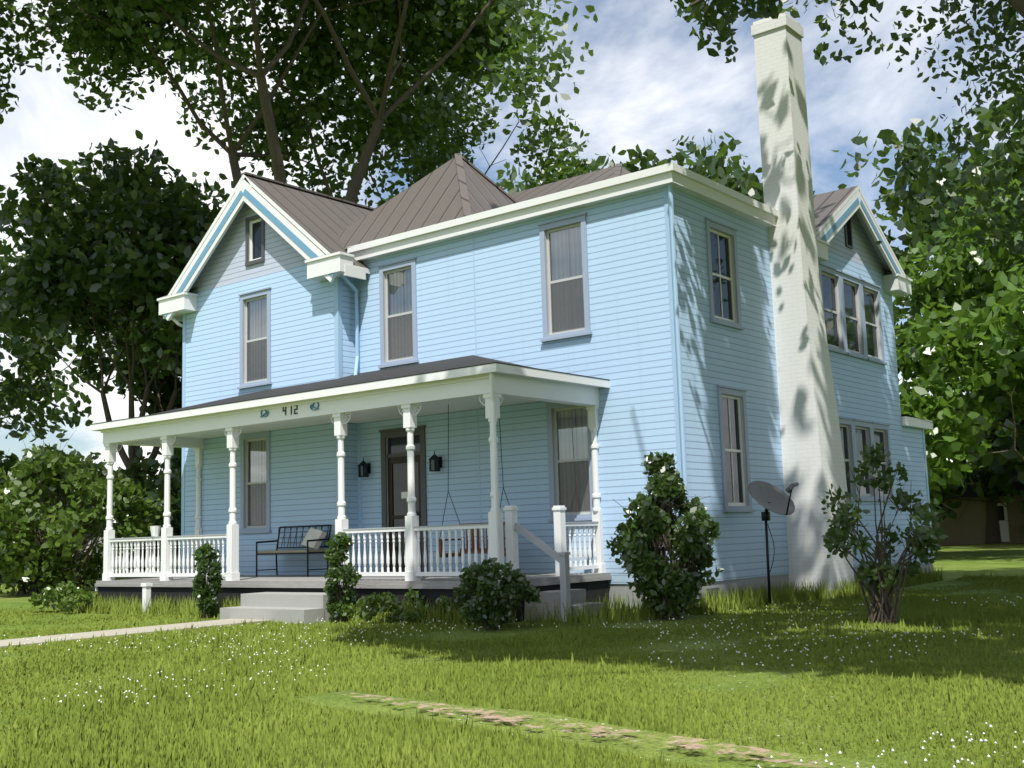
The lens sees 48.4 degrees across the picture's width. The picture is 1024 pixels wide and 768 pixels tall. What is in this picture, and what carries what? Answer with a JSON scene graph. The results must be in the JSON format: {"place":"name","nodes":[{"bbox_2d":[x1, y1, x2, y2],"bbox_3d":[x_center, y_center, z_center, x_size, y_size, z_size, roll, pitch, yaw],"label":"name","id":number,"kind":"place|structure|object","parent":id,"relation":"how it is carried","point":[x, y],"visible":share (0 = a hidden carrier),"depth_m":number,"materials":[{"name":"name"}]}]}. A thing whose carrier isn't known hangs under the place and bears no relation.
{"place":"outdoors","nodes":[
{"label":"outdoors","id":0,"kind":"place"},
{"bbox_2d":[49,499,160,569],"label":"bush","id":1,"kind":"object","parent":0,"point":[100,538],"depth_m":62.31,"materials":[{"name":"green plant"}]},
{"bbox_2d":[0,619,268,647],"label":"walkway path","id":2,"kind":"structure","parent":0,"point":[97,634],"depth_m":16.11,"materials":[{"name":"concrete"}]},
{"bbox_2d":[141,526,160,611],"bbox_3d":[-6.696,3.433,21.103,0.212,1.600,0.874,-1,-8,-5],"label":"planter","id":3,"kind":"object","parent":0,"point":[146,587],"visible":0.95,"depth_m":20.70,"materials":[{"name":"white"}]},
{"bbox_2d":[0,543,1023,767],"bbox_3d":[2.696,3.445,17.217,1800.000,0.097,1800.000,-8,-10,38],"label":"lawn","id":4,"kind":"structure","parent":0,"point":[960,560],"depth_m":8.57,"materials":[{"name":"green plant"}]},
{"bbox_2d":[0,332,93,441],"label":"tree","id":5,"kind":"object","parent":4,"relation":"on","point":[54,414],"visible":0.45,"depth_m":64.79,"materials":[{"name":"green plant"}]},
{"bbox_2d":[0,448,99,579],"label":"hedge","id":6,"kind":"object","parent":4,"relation":"on","point":[8,462],"depth_m":46.80,"materials":[{"name":"green plant"}]},
{"bbox_2d":[28,580,101,613],"bbox_3d":[-8.385,4.142,22.198,1.505,0.654,1.576,-8,-10,38],"label":"shrub","id":7,"kind":"object","parent":4,"relation":"on","point":[62,596],"depth_m":21.97,"materials":[{"name":"green plant"}]},
{"bbox_2d":[0,428,163,595],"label":"bush","id":8,"kind":"object","parent":4,"relation":"on","point":[47,463],"depth_m":31.63,"materials":[{"name":"green plant"}]},
{"bbox_2d":[9,303,181,568],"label":"tree","id":9,"kind":"object","parent":4,"relation":"on","point":[166,389],"depth_m":64.53,"materials":[{"name":"green plant"}]},
{"bbox_2d":[0,130,233,572],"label":"tree","id":10,"kind":"object","parent":4,"relation":"on","point":[118,234],"depth_m":44.69,"materials":[{"name":"green plant"}]},
{"bbox_2d":[101,447,181,570],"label":"hedge","id":11,"kind":"object","parent":4,"relation":"on","point":[152,482],"depth_m":44.82,"materials":[{"name":"green plant"}]},
{"bbox_2d":[192,536,229,618],"bbox_3d":[-5.115,3.267,19.223,0.572,1.404,0.722,-8,-10,38],"label":"shrub","id":12,"kind":"object","parent":4,"relation":"on","point":[201,554],"depth_m":19.07,"materials":[{"name":"green plant"}]},
{"bbox_2d":[0,0,627,206],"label":"tree","id":13,"kind":"object","parent":4,"relation":"on","point":[433,32],"depth_m":41.95,"materials":[{"name":"green plant"}]},
{"bbox_2d":[323,532,369,622],"bbox_3d":[-2.620,2.936,17.245,0.612,1.385,0.783,-8,-10,38],"label":"shrub","id":14,"kind":"object","parent":4,"relation":"on","point":[334,557],"depth_m":17.20,"materials":[{"name":"green plant"}]},
{"bbox_2d":[90,355,611,623],"bbox_3d":[-3.363,1.789,19.901,11.200,4.537,3.747,-8,-10,38],"label":"porch","id":15,"kind":"object","parent":4,"relation":"on","point":[408,394],"visible":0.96,"depth_m":18.32,"materials":[{"name":"white paint"}]},
{"bbox_2d":[260,402,318,416],"bbox_3d":[-3.761,0.442,19.216,1.484,0.160,0.050,-8,-10,38],"label":"house number","id":16,"kind":"object","parent":15,"relation":"attached to","point":[311,407],"visible":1,"depth_m":19.17,"materials":[{"name":"metal"}]},
{"bbox_2d":[256,524,331,576],"bbox_3d":[-4.174,3.178,21.690,1.534,0.947,0.612,-8,-10,38],"label":"bench","id":17,"kind":"object","parent":15,"relation":"on","point":[314,539],"visible":0.96,"depth_m":21.51,"materials":[{"name":"black metal"}]},
{"bbox_2d":[438,404,509,556],"bbox_3d":[-0.600,1.562,18.885,1.260,2.570,0.550,-8,-10,38],"label":"porch swing","id":18,"kind":"object","parent":15,"relation":"hanging from","point":[472,548],"visible":0.39,"depth_m":19.05,"materials":[{"name":"white wood"}]},
{"bbox_2d":[375,195,393,208],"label":"tree","id":19,"kind":"object","parent":4,"relation":"on","point":[387,199],"depth_m":55.03,"materials":[{"name":"green plant"}]},
{"bbox_2d":[341,586,452,623],"bbox_3d":[-1.548,3.254,16.679,1.632,0.542,1.482,-8,-10,38],"label":"shrub","id":20,"kind":"object","parent":4,"relation":"on","point":[371,606],"depth_m":16.39,"materials":[{"name":"green plant"}]},
{"bbox_2d":[441,557,541,630],"bbox_3d":[-0.402,2.775,15.155,1.390,1.027,1.300,-8,-10,38],"label":"shrub","id":21,"kind":"object","parent":4,"relation":"on","point":[486,575],"depth_m":14.91,"materials":[{"name":"green plant"}]},
{"bbox_2d":[73,563,944,626],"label":"tall grass","id":22,"kind":"structure","parent":4,"relation":"on","point":[744,599],"depth_m":17.53,"materials":[{"name":"green plant"}]},
{"bbox_2d":[4,596,1023,767],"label":"clover heads","id":23,"kind":"object","parent":4,"relation":"on","point":[892,750],"visible":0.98,"depth_m":11.19,"materials":[{"name":"white plant"}]},
{"bbox_2d":[493,161,544,193],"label":"tree","id":24,"kind":"object","parent":4,"relation":"on","point":[508,184],"visible":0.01,"depth_m":75.67,"materials":[{"name":"green plant"}]},
{"bbox_2d":[157,162,934,600],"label":"house trim","id":25,"kind":"structure","parent":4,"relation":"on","point":[179,304],"depth_m":21.46,"materials":[{"name":"white wood"}]},
{"bbox_2d":[358,458,370,476],"bbox_3d":[-2.814,1.584,21.690,0.170,0.380,0.225,-8,-10,38],"label":"lantern","id":26,"kind":"object","parent":25,"relation":"attached to","point":[364,470],"visible":1,"depth_m":21.64,"materials":[{"name":"black metal"}]},
{"bbox_2d":[428,450,441,471],"bbox_3d":[-1.380,1.389,20.555,0.170,0.380,0.225,-8,-10,38],"label":"lantern","id":27,"kind":"object","parent":25,"relation":"attached to","point":[435,463],"visible":1,"depth_m":20.50,"materials":[{"name":"black metal"}]},
{"bbox_2d":[247,219,886,571],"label":"windows","id":28,"kind":"structure","parent":25,"relation":"in","point":[567,305],"depth_m":21.24,"materials":[{"name":"glass"}]},
{"bbox_2d":[339,692,833,766],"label":"stone path","id":29,"kind":"structure","parent":4,"relation":"on","point":[687,746],"depth_m":6.87,"materials":[{"name":"beige stone"}]},
{"bbox_2d":[635,451,687,547],"bbox_3d":[2.171,1.656,16.292,0.728,1.380,0.761,-8,-10,38],"label":"bush","id":30,"kind":"object","parent":4,"relation":"on","point":[653,464],"depth_m":16.15,"materials":[{"name":"green plant"}]},
{"bbox_2d":[605,457,723,619],"bbox_3d":[2.201,2.199,16.138,1.591,2.280,1.719,-8,-10,38],"label":"bush","id":31,"kind":"object","parent":4,"relation":"on","point":[634,540],"depth_m":15.79,"materials":[{"name":"green plant"}]},
{"bbox_2d":[587,128,814,203],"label":"tree","id":32,"kind":"object","parent":4,"relation":"on","point":[744,182],"visible":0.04,"depth_m":64.20,"materials":[{"name":"green plant"}]},
{"bbox_2d":[748,481,798,603],"bbox_3d":[4.042,2.475,17.525,0.751,2.000,0.706,-2,-8,2],"label":"satellite dish","id":33,"kind":"object","parent":4,"relation":"on","point":[770,497],"visible":0.99,"depth_m":17.65,"materials":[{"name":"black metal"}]},
{"bbox_2d":[751,12,853,597],"bbox_3d":[5.301,-1.433,20.809,0.820,10.830,1.085,-8,-10,38],"label":"house chimney","id":34,"kind":"object","parent":4,"relation":"on","point":[812,458],"visible":0.86,"depth_m":20.45,"materials":[{"name":"white paint"}]},
{"bbox_2d":[670,0,1023,267],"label":"shade tree","id":35,"kind":"object","parent":4,"relation":"on","point":[1009,17],"depth_m":20.60,"materials":[{"name":"green plant"}]},
{"bbox_2d":[819,442,949,624],"bbox_3d":[4.573,1.863,14.282,1.873,2.304,1.682,-8,-10,38],"label":"bush","id":36,"kind":"object","parent":4,"relation":"on","point":[923,513],"depth_m":14.24,"materials":[{"name":"green plant"}]},
{"bbox_2d":[831,115,1002,543],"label":"tree","id":37,"kind":"object","parent":4,"relation":"on","point":[910,220],"depth_m":57.95,"materials":[{"name":"green plant"}]},
{"bbox_2d":[929,441,981,513],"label":"tree","id":38,"kind":"object","parent":4,"relation":"on","point":[933,499],"depth_m":44.98,"materials":[{"name":"green plant"}]},
{"bbox_2d":[892,179,1023,504],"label":"tree","id":39,"kind":"object","parent":4,"relation":"on","point":[970,334],"depth_m":36.45,"materials":[{"name":"green plant"}]},
{"bbox_2d":[931,469,1023,544],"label":"shed","id":40,"kind":"structure","parent":4,"relation":"on","point":[969,527],"depth_m":59.84,"materials":[{"name":"brown wood"}]},
{"bbox_2d":[934,386,1023,529],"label":"tree","id":41,"kind":"object","parent":4,"relation":"on","point":[1004,478],"depth_m":55.21,"materials":[{"name":"green plant"}]},
{"bbox_2d":[944,74,1023,260],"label":"tree","id":42,"kind":"object","parent":4,"relation":"on","point":[1012,149],"visible":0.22,"depth_m":45.86,"materials":[{"name":"green plant"}]},
{"bbox_2d":[0,0,1023,488],"label":"sky","id":43,"kind":"structure","parent":0,"point":[646,83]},
{"bbox_2d":[185,188,932,609],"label":"house walls","id":44,"kind":"structure","parent":0,"point":[625,348],"depth_m":20.20,"materials":[{"name":"blue wood"}]},
{"bbox_2d":[160,153,932,422],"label":"house roof","id":45,"kind":"structure","parent":44,"relation":"on","point":[458,185],"depth_m":22.87,"materials":[{"name":"brown metal"}]}
]}

